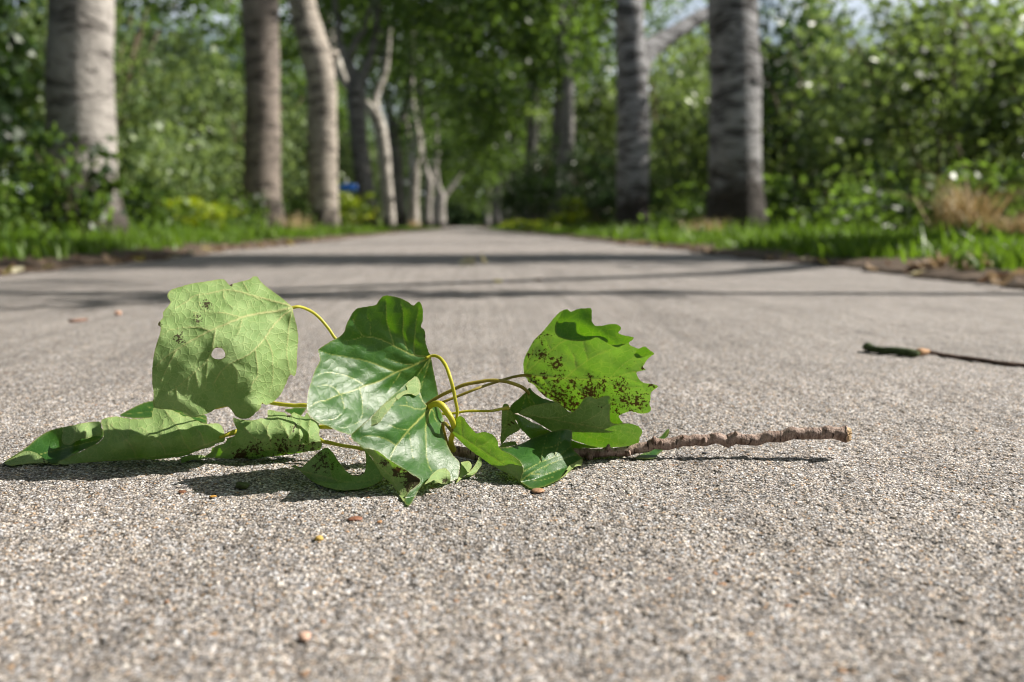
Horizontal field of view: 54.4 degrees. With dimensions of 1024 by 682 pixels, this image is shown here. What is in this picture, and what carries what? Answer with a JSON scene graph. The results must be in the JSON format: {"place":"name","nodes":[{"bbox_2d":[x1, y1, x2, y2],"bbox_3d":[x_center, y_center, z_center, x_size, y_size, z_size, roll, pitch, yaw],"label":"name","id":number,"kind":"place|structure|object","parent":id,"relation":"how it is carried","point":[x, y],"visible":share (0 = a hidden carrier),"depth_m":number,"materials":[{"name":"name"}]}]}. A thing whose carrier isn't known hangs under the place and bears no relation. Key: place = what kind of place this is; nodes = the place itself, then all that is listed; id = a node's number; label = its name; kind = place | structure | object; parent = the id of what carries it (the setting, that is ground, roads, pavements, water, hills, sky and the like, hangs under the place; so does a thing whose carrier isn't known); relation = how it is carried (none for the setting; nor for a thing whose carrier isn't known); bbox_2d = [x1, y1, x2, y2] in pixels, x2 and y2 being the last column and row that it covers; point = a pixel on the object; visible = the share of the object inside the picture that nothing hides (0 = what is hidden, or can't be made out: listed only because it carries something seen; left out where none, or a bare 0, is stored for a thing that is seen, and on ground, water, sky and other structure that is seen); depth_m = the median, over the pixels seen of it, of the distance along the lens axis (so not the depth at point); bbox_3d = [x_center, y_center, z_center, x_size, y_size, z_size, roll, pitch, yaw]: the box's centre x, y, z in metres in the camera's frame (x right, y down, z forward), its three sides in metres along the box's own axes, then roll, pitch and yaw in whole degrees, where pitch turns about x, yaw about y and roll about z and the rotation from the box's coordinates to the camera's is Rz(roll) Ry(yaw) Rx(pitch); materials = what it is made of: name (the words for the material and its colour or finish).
{"place":"outdoors","nodes":[
{"label":"outdoors","id":0,"kind":"place"},
{"bbox_2d":[0,213,439,259],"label":"grass","id":1,"kind":"structure","parent":0,"point":[50,241],"depth_m":5.75,"materials":[{"name":"plant"}]},
{"bbox_2d":[0,227,453,275],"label":"verge","id":2,"kind":"structure","parent":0,"point":[71,260],"depth_m":4.60,"materials":[{"name":"soil"}]},
{"bbox_2d":[0,9,18,63],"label":"shrub","id":3,"kind":"object","parent":2,"relation":"on","point":[11,40],"visible":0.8,"depth_m":7.93,"materials":[{"name":"green plant"}]},
{"bbox_2d":[0,0,43,172],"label":"shrub","id":4,"kind":"object","parent":2,"relation":"on","point":[26,47],"visible":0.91,"depth_m":8.27,"materials":[{"name":"green plant"}]},
{"bbox_2d":[0,0,44,189],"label":"shrub","id":5,"kind":"object","parent":2,"relation":"on","point":[9,97],"visible":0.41,"depth_m":9.86,"materials":[{"name":"green plant"}]},
{"bbox_2d":[0,178,71,229],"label":"shrub","id":6,"kind":"object","parent":2,"relation":"on","point":[8,190],"visible":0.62,"depth_m":6.00,"materials":[{"name":"green plant"}]},
{"bbox_2d":[0,122,133,234],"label":"shrub","id":7,"kind":"object","parent":2,"relation":"on","point":[104,186],"visible":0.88,"depth_m":6.25,"materials":[{"name":"green plant"}]},
{"bbox_2d":[13,176,141,223],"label":"shrub","id":8,"kind":"object","parent":2,"relation":"on","point":[39,207],"visible":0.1,"depth_m":7.60,"materials":[{"name":"green plant"}]},
{"bbox_2d":[40,0,129,233],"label":"poplar tree","id":9,"kind":"object","parent":2,"relation":"on","point":[79,93],"visible":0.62,"depth_m":6.65,"materials":[{"name":"grey plant"}]},
{"bbox_2d":[0,0,192,210],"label":"shrub","id":10,"kind":"object","parent":2,"relation":"on","point":[45,19],"visible":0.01,"depth_m":16.35,"materials":[{"name":"green plant"}]},
{"bbox_2d":[0,0,211,207],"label":"shrub","id":11,"kind":"object","parent":2,"relation":"on","point":[182,131],"visible":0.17,"depth_m":11.95,"materials":[{"name":"green plant"}]},
{"bbox_2d":[0,0,225,226],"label":"shrub","id":12,"kind":"object","parent":2,"relation":"on","point":[180,44],"visible":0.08,"depth_m":14.05,"materials":[{"name":"green plant"}]},
{"bbox_2d":[0,0,229,208],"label":"shrub","id":13,"kind":"object","parent":2,"relation":"on","point":[135,154],"visible":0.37,"depth_m":10.80,"materials":[{"name":"green plant"}]},
{"bbox_2d":[7,33,236,225],"bbox_3d":[-7.913,-3.980,19.869,4.014,4.575,4.969,4,7,28],"label":"shrub","id":14,"kind":"object","parent":2,"relation":"on","point":[213,77],"depth_m":20.24,"materials":[{"name":"green plant"}]},
{"bbox_2d":[124,184,173,229],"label":"shrub","id":15,"kind":"object","parent":2,"relation":"on","point":[155,193],"visible":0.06,"depth_m":8.94,"materials":[{"name":"green plant"}]},
{"bbox_2d":[119,173,194,229],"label":"shrub","id":16,"kind":"object","parent":2,"relation":"on","point":[160,209],"visible":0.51,"depth_m":8.16,"materials":[{"name":"green plant"}]},
{"bbox_2d":[138,188,203,226],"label":"shrub","id":17,"kind":"object","parent":2,"relation":"on","point":[178,193],"visible":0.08,"depth_m":10.50,"materials":[{"name":"green plant"}]},
{"bbox_2d":[0,0,384,226],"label":"wood","id":18,"kind":"object","parent":2,"relation":"on","point":[156,9],"visible":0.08,"depth_m":44.58,"materials":[{"name":"green plant"}]},
{"bbox_2d":[121,45,281,222],"bbox_3d":[-5.087,-2.997,15.332,2.800,3.094,2.776,1,7,5],"label":"shrub","id":19,"kind":"object","parent":2,"relation":"on","point":[219,162],"visible":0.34,"depth_m":15.14,"materials":[{"name":"green plant"}]},
{"bbox_2d":[160,196,246,228],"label":"shrub","id":20,"kind":"object","parent":2,"relation":"on","point":[202,209],"visible":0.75,"depth_m":9.90,"materials":[{"name":"green plant"}]},
{"bbox_2d":[183,199,274,227],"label":"shrub","id":21,"kind":"object","parent":2,"relation":"on","point":[253,220],"visible":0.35,"depth_m":11.56,"materials":[{"name":"green plant"}]},
{"bbox_2d":[165,52,302,221],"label":"shrub","id":22,"kind":"object","parent":2,"relation":"on","point":[288,95],"visible":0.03,"depth_m":23.75,"materials":[{"name":"green plant"}]},
{"bbox_2d":[199,185,277,227],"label":"shrub","id":23,"kind":"object","parent":2,"relation":"on","point":[244,201],"visible":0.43,"depth_m":12.35,"materials":[{"name":"green plant"}]},
{"bbox_2d":[241,0,286,228],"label":"poplar tree","id":24,"kind":"object","parent":2,"relation":"on","point":[262,125],"visible":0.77,"depth_m":13.21,"materials":[{"name":"grey plant"}]},
{"bbox_2d":[193,82,340,210],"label":"shrub","id":25,"kind":"object","parent":2,"relation":"on","point":[296,186],"visible":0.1,"depth_m":21.47,"materials":[{"name":"green plant"}]},
{"bbox_2d":[199,0,340,227],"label":"poplar tree","id":26,"kind":"object","parent":2,"relation":"on","point":[319,55],"visible":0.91,"depth_m":17.33,"materials":[{"name":"beige plant"}]},
{"bbox_2d":[179,72,360,223],"bbox_3d":[-4.678,-3.444,18.722,3.632,3.034,2.834,-4,8,-32],"label":"shrub","id":27,"kind":"object","parent":2,"relation":"on","point":[285,167],"visible":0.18,"depth_m":18.30,"materials":[{"name":"green plant"}]},
{"bbox_2d":[262,211,318,229],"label":"dry grass tuft","id":28,"kind":"object","parent":2,"relation":"on","point":[298,222],"visible":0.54,"depth_m":12.99,"materials":[{"name":"plant"}]},
{"bbox_2d":[282,196,316,226],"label":"shrub","id":29,"kind":"object","parent":2,"relation":"on","point":[294,211],"visible":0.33,"depth_m":14.71,"materials":[{"name":"green plant"}]},
{"bbox_2d":[281,95,353,220],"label":"shrub","id":30,"kind":"object","parent":2,"relation":"on","point":[305,187],"visible":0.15,"depth_m":24.86,"materials":[{"name":"green plant"}]},
{"bbox_2d":[287,115,379,217],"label":"shrub","id":31,"kind":"object","parent":2,"relation":"on","point":[344,159],"visible":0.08,"depth_m":29.46,"materials":[{"name":"green plant"}]},
{"bbox_2d":[338,179,356,219],"bbox_3d":[-3.922,-3.185,23.626,0.520,1.301,0.076,0,7,-3],"label":"street sign","id":32,"kind":"object","parent":2,"relation":"on","point":[346,188],"visible":0.44,"depth_m":23.54,"materials":[{"name":"blue metal"}]},
{"bbox_2d":[279,0,416,227],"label":"poplar tree","id":33,"kind":"object","parent":2,"relation":"on","point":[374,111],"visible":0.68,"depth_m":31.15,"materials":[{"name":"white plant"}]},
{"bbox_2d":[307,132,401,226],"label":"shrub","id":34,"kind":"object","parent":2,"relation":"on","point":[376,163],"visible":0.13,"depth_m":34.62,"materials":[{"name":"green plant"}]},
{"bbox_2d":[338,191,377,227],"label":"shrub","id":35,"kind":"object","parent":2,"relation":"on","point":[348,203],"visible":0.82,"depth_m":19.61,"materials":[{"name":"green plant"}]},
{"bbox_2d":[338,140,382,226],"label":"shrub","id":36,"kind":"object","parent":2,"relation":"on","point":[379,185],"visible":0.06,"depth_m":41.93,"materials":[{"name":"green plant"}]},
{"bbox_2d":[340,157,408,224],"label":"shrub","id":37,"kind":"object","parent":2,"relation":"on","point":[406,187],"visible":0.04,"depth_m":51.15,"materials":[{"name":"green plant"}]},
{"bbox_2d":[286,0,477,226],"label":"poplar tree","id":38,"kind":"object","parent":2,"relation":"on","point":[413,197],"visible":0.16,"depth_m":45.13,"materials":[{"name":"green plant"}]},
{"bbox_2d":[279,0,523,227],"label":"poplar tree","id":39,"kind":"object","parent":2,"relation":"on","point":[356,112],"visible":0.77,"depth_m":25.32,"materials":[{"name":"grey plant"}]},
{"bbox_2d":[279,0,529,226],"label":"poplar tree","id":40,"kind":"object","parent":2,"relation":"on","point":[395,131],"visible":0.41,"depth_m":36.98,"materials":[{"name":"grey plant"}]},
{"bbox_2d":[336,0,486,226],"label":"poplar tree","id":41,"kind":"object","parent":2,"relation":"on","point":[429,179],"visible":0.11,"depth_m":55.99,"materials":[{"name":"green plant"}]},
{"bbox_2d":[377,0,464,227],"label":"poplar tree","id":42,"kind":"object","parent":2,"relation":"on","point":[439,209],"visible":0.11,"depth_m":70.88,"materials":[{"name":"green plant"}]},
{"bbox_2d":[398,70,475,225],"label":"poplar tree","id":43,"kind":"object","parent":2,"relation":"on","point":[404,149],"visible":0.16,"depth_m":83.88,"materials":[{"name":"green plant"}]},
{"bbox_2d":[395,102,487,204],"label":"poplar tree","id":44,"kind":"object","parent":2,"relation":"on","point":[457,184],"visible":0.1,"depth_m":97.24,"materials":[{"name":"green plant"}]},
{"bbox_2d":[0,0,1022,226],"label":"sky","id":45,"kind":"structure","parent":0,"point":[863,10],"materials":[{"name":"white"}]},
{"bbox_2d":[0,227,1023,681],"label":"path","id":46,"kind":"structure","parent":0,"point":[884,543],"depth_m":0.52,"materials":[{"name":"asphalt"}]},
{"bbox_2d":[4,276,851,504],"bbox_3d":[-0.049,0.021,0.579,0.518,0.111,0.154,0,7,2],"label":"fallen twig","id":47,"kind":"object","parent":46,"relation":"on","point":[373,391],"visible":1,"depth_m":0.60,"materials":[{"name":"green plant"}]},
{"bbox_2d":[862,342,1023,366],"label":"fallen stick","id":48,"kind":"object","parent":46,"relation":"on","point":[898,351],"visible":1,"depth_m":1.09,"materials":[{"name":"brown wood"}]},
{"bbox_2d":[991,273,1014,284],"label":"dead leaf","id":49,"kind":"object","parent":46,"relation":"on","point":[1006,279],"visible":1,"depth_m":2.25,"materials":[{"name":"plant"}]},
{"bbox_2d":[477,227,1023,289],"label":"verge","id":50,"kind":"structure","parent":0,"point":[951,274],"depth_m":3.57,"materials":[{"name":"soil"}]},
{"bbox_2d":[453,162,502,226],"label":"poplar tree","id":51,"kind":"object","parent":50,"relation":"on","point":[487,224],"visible":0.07,"depth_m":116.95,"materials":[{"name":"green plant"}]},
{"bbox_2d":[433,70,541,226],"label":"poplar tree","id":52,"kind":"object","parent":50,"relation":"on","point":[497,219],"visible":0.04,"depth_m":78.91,"materials":[{"name":"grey plant"}]},
{"bbox_2d":[422,54,553,224],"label":"poplar tree","id":53,"kind":"object","parent":50,"relation":"on","point":[489,163],"visible":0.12,"depth_m":51.89,"materials":[{"name":"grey plant"}]},
{"bbox_2d":[444,137,538,225],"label":"poplar tree","id":54,"kind":"object","parent":50,"relation":"on","point":[490,203],"visible":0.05,"depth_m":98.86,"materials":[{"name":"green plant"}]},
{"bbox_2d":[443,130,545,226],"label":"poplar tree","id":55,"kind":"object","parent":50,"relation":"on","point":[476,187],"visible":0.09,"depth_m":89.24,"materials":[{"name":"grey plant"}]},
{"bbox_2d":[493,178,522,226],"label":"shrub","id":56,"kind":"object","parent":50,"relation":"on","point":[503,188],"visible":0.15,"depth_m":49.39,"materials":[{"name":"green plant"}]},
{"bbox_2d":[485,169,548,227],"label":"shrub","id":57,"kind":"object","parent":50,"relation":"on","point":[505,203],"visible":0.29,"depth_m":41.53,"materials":[{"name":"green plant"}]},
{"bbox_2d":[420,0,614,195],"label":"poplar tree","id":58,"kind":"object","parent":50,"relation":"on","point":[512,155],"visible":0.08,"depth_m":41.78,"materials":[{"name":"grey plant"}]},
{"bbox_2d":[495,219,558,232],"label":"shrub","id":59,"kind":"object","parent":50,"relation":"on","point":[523,222],"visible":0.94,"depth_m":17.84,"materials":[{"name":"green plant"}]},
{"bbox_2d":[504,148,550,225],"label":"shrub","id":60,"kind":"object","parent":50,"relation":"on","point":[524,203],"visible":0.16,"depth_m":34.44,"materials":[{"name":"green plant"}]},
{"bbox_2d":[368,0,687,222],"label":"poplar tree","id":61,"kind":"object","parent":50,"relation":"on","point":[556,118],"visible":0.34,"depth_m":27.13,"materials":[{"name":"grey plant"}]},
{"bbox_2d":[363,0,697,225],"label":"poplar tree","id":62,"kind":"object","parent":50,"relation":"on","point":[569,46],"visible":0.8,"depth_m":24.52,"materials":[{"name":"green plant"}]},
{"bbox_2d":[406,0,677,225],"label":"poplar tree","id":63,"kind":"object","parent":50,"relation":"on","point":[531,129],"visible":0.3,"depth_m":37.89,"materials":[{"name":"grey plant"}]},
{"bbox_2d":[507,142,577,223],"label":"shrub","id":64,"kind":"object","parent":50,"relation":"on","point":[536,175],"visible":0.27,"depth_m":29.62,"materials":[{"name":"green plant"}]},
{"bbox_2d":[509,134,610,226],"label":"shrub","id":65,"kind":"object","parent":50,"relation":"on","point":[546,193],"visible":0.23,"depth_m":25.97,"materials":[{"name":"green plant"}]},
{"bbox_2d":[547,196,590,230],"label":"shrub","id":66,"kind":"object","parent":50,"relation":"on","point":[565,217],"visible":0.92,"depth_m":15.32,"materials":[{"name":"green plant"}]},
{"bbox_2d":[532,155,616,227],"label":"shrub","id":67,"kind":"object","parent":50,"relation":"on","point":[578,192],"visible":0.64,"depth_m":19.77,"materials":[{"name":"green plant"}]},
{"bbox_2d":[526,77,664,221],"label":"shrub","id":68,"kind":"object","parent":50,"relation":"on","point":[535,112],"visible":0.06,"depth_m":34.88,"materials":[{"name":"green plant"}]},
{"bbox_2d":[543,141,651,226],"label":"shrub","id":69,"kind":"object","parent":50,"relation":"on","point":[580,165],"visible":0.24,"depth_m":22.37,"materials":[{"name":"green plant"}]},
{"bbox_2d":[545,67,662,224],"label":"shrub","id":70,"kind":"object","parent":50,"relation":"on","point":[577,122],"visible":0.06,"depth_m":31.39,"materials":[{"name":"green plant"}]},
{"bbox_2d":[544,58,697,223],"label":"shrub","id":71,"kind":"object","parent":50,"relation":"on","point":[611,120],"visible":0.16,"depth_m":27.39,"materials":[{"name":"green plant"}]},
{"bbox_2d":[582,170,674,226],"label":"shrub","id":72,"kind":"object","parent":50,"relation":"on","point":[604,201],"visible":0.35,"depth_m":17.26,"materials":[{"name":"green plant"}]},
{"bbox_2d":[556,36,709,220],"bbox_3d":[3.768,-5.054,24.594,5.134,5.134,4.946,-1,7,-9],"label":"shrub","id":73,"kind":"object","parent":50,"relation":"on","point":[609,101],"visible":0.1,"depth_m":24.75,"materials":[{"name":"green plant"}]},
{"bbox_2d":[613,0,707,228],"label":"poplar tree","id":74,"kind":"object","parent":50,"relation":"on","point":[637,53],"visible":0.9,"depth_m":14.28,"materials":[{"name":"grey plant"}]},
{"bbox_2d":[614,45,709,224],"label":"shrub","id":75,"kind":"object","parent":50,"relation":"on","point":[682,107],"visible":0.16,"depth_m":21.13,"materials":[{"name":"green plant"}]},
{"bbox_2d":[650,197,679,225],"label":"shrub","id":76,"kind":"object","parent":50,"relation":"on","point":[653,212],"visible":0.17,"depth_m":15.85,"materials":[{"name":"green plant"}]},
{"bbox_2d":[639,178,707,227],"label":"shrub","id":77,"kind":"object","parent":50,"relation":"on","point":[682,202],"visible":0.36,"depth_m":13.29,"materials":[{"name":"green plant"}]},
{"bbox_2d":[650,202,705,226],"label":"shrub","id":78,"kind":"object","parent":50,"relation":"on","point":[688,214],"visible":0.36,"depth_m":12.16,"materials":[{"name":"green plant"}]},
{"bbox_2d":[605,39,786,226],"bbox_3d":[4.021,-3.856,19.454,4.062,4.025,3.378,3,7,22],"label":"shrub","id":79,"kind":"object","parent":50,"relation":"on","point":[689,140],"visible":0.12,"depth_m":19.31,"materials":[{"name":"green plant"}]},
{"bbox_2d":[678,214,745,232],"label":"dry grass tuft","id":80,"kind":"object","parent":50,"relation":"on","point":[709,225],"visible":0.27,"depth_m":8.60,"materials":[{"name":"plant"}]},
{"bbox_2d":[704,0,768,229],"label":"poplar tree","id":81,"kind":"object","parent":50,"relation":"on","point":[735,184],"visible":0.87,"depth_m":8.94,"materials":[{"name":"grey plant"}]},
{"bbox_2d":[649,0,848,213],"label":"shrub","id":82,"kind":"object","parent":50,"relation":"on","point":[686,86],"visible":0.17,"depth_m":17.00,"materials":[{"name":"green plant"}]},
{"bbox_2d":[697,174,810,224],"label":"shrub","id":83,"kind":"object","parent":50,"relation":"on","point":[784,198],"visible":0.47,"depth_m":10.11,"materials":[{"name":"green plant"}]},
{"bbox_2d":[704,0,873,227],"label":"shrub","id":84,"kind":"object","parent":50,"relation":"on","point":[772,71],"visible":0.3,"depth_m":14.85,"materials":[{"name":"green plant"}]},
{"bbox_2d":[763,171,835,228],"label":"shrub","id":85,"kind":"object","parent":50,"relation":"on","point":[792,188],"visible":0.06,"depth_m":11.18,"materials":[{"name":"green plant"}]},
{"bbox_2d":[596,0,1023,226],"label":"wood","id":86,"kind":"object","parent":50,"relation":"on","point":[677,43],"visible":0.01,"depth_m":44.32,"materials":[{"name":"green plant"}]},
{"bbox_2d":[707,5,946,216],"bbox_3d":[6.601,-4.226,19.378,5.666,4.634,5.881,1,7,6],"label":"shrub","id":87,"kind":"object","parent":50,"relation":"on","point":[872,46],"visible":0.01,"depth_m":19.34,"materials":[{"name":"green plant"}]},
{"bbox_2d":[765,153,930,227],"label":"shrub","id":88,"kind":"object","parent":50,"relation":"on","point":[870,167],"visible":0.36,"depth_m":8.76,"materials":[{"name":"green plant"}]},
{"bbox_2d":[803,202,901,228],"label":"shrub","id":89,"kind":"object","parent":50,"relation":"on","point":[832,214],"visible":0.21,"depth_m":8.37,"materials":[{"name":"green plant"}]},
{"bbox_2d":[761,14,975,228],"bbox_3d":[4.732,-2.845,14.014,3.128,3.124,3.761,1,7,5],"label":"shrub","id":90,"kind":"object","parent":50,"relation":"on","point":[816,98],"visible":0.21,"depth_m":13.60,"materials":[{"name":"green plant"}]},
{"bbox_2d":[800,177,941,231],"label":"shrub","id":91,"kind":"object","parent":50,"relation":"on","point":[865,205],"visible":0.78,"depth_m":7.88,"materials":[{"name":"green plant"}]},
{"bbox_2d":[763,0,1023,229],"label":"shrub","id":92,"kind":"object","parent":50,"relation":"on","point":[857,68],"visible":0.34,"depth_m":11.89,"materials":[{"name":"green plant"}]},
{"bbox_2d":[775,0,1022,228],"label":"shrub","id":93,"kind":"object","parent":50,"relation":"on","point":[895,48],"depth_m":15.92,"materials":[{"name":"green plant"}]},
{"bbox_2d":[786,0,1023,231],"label":"shrub","id":94,"kind":"object","parent":50,"relation":"on","point":[911,86],"visible":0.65,"depth_m":10.51,"materials":[{"name":"green plant"}]},
{"bbox_2d":[891,170,1013,231],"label":"shrub","id":95,"kind":"object","parent":50,"relation":"on","point":[921,217],"visible":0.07,"depth_m":7.19,"materials":[{"name":"green plant"}]},
{"bbox_2d":[887,170,1023,232],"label":"dry grass tuft","id":96,"kind":"object","parent":50,"relation":"on","point":[954,212],"visible":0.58,"depth_m":5.61,"materials":[{"name":"plant"}]},
{"bbox_2d":[891,155,1023,226],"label":"shrub","id":97,"kind":"object","parent":50,"relation":"on","point":[911,206],"visible":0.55,"depth_m":6.24,"materials":[{"name":"green plant"}]},
{"bbox_2d":[897,0,1023,226],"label":"shrub","id":98,"kind":"object","parent":50,"relation":"on","point":[1002,108],"visible":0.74,"depth_m":9.32,"materials":[{"name":"green plant"}]},
{"bbox_2d":[941,205,1023,234],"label":"dry grass tuft","id":99,"kind":"object","parent":50,"relation":"on","point":[1011,227],"visible":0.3,"depth_m":5.42,"materials":[{"name":"plant"}]},
{"bbox_2d":[487,207,1023,270],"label":"grass","id":100,"kind":"structure","parent":0,"point":[859,242],"depth_m":4.83,"materials":[{"name":"plant"}]},
{"label":"ground","id":101,"kind":"structure","parent":0,"visible":0},
{"bbox_2d":[347,124,583,226],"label":"wood","id":102,"kind":"object","parent":101,"relation":"on","point":[457,217],"visible":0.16,"depth_m":175.89,"materials":[{"name":"green plant"}]},
{"bbox_2d":[405,53,545,226],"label":"poplar tree","id":103,"kind":"object","parent":101,"relation":"on","point":[462,149],"visible":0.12,"depth_m":64.37,"materials":[{"name":"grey plant"}]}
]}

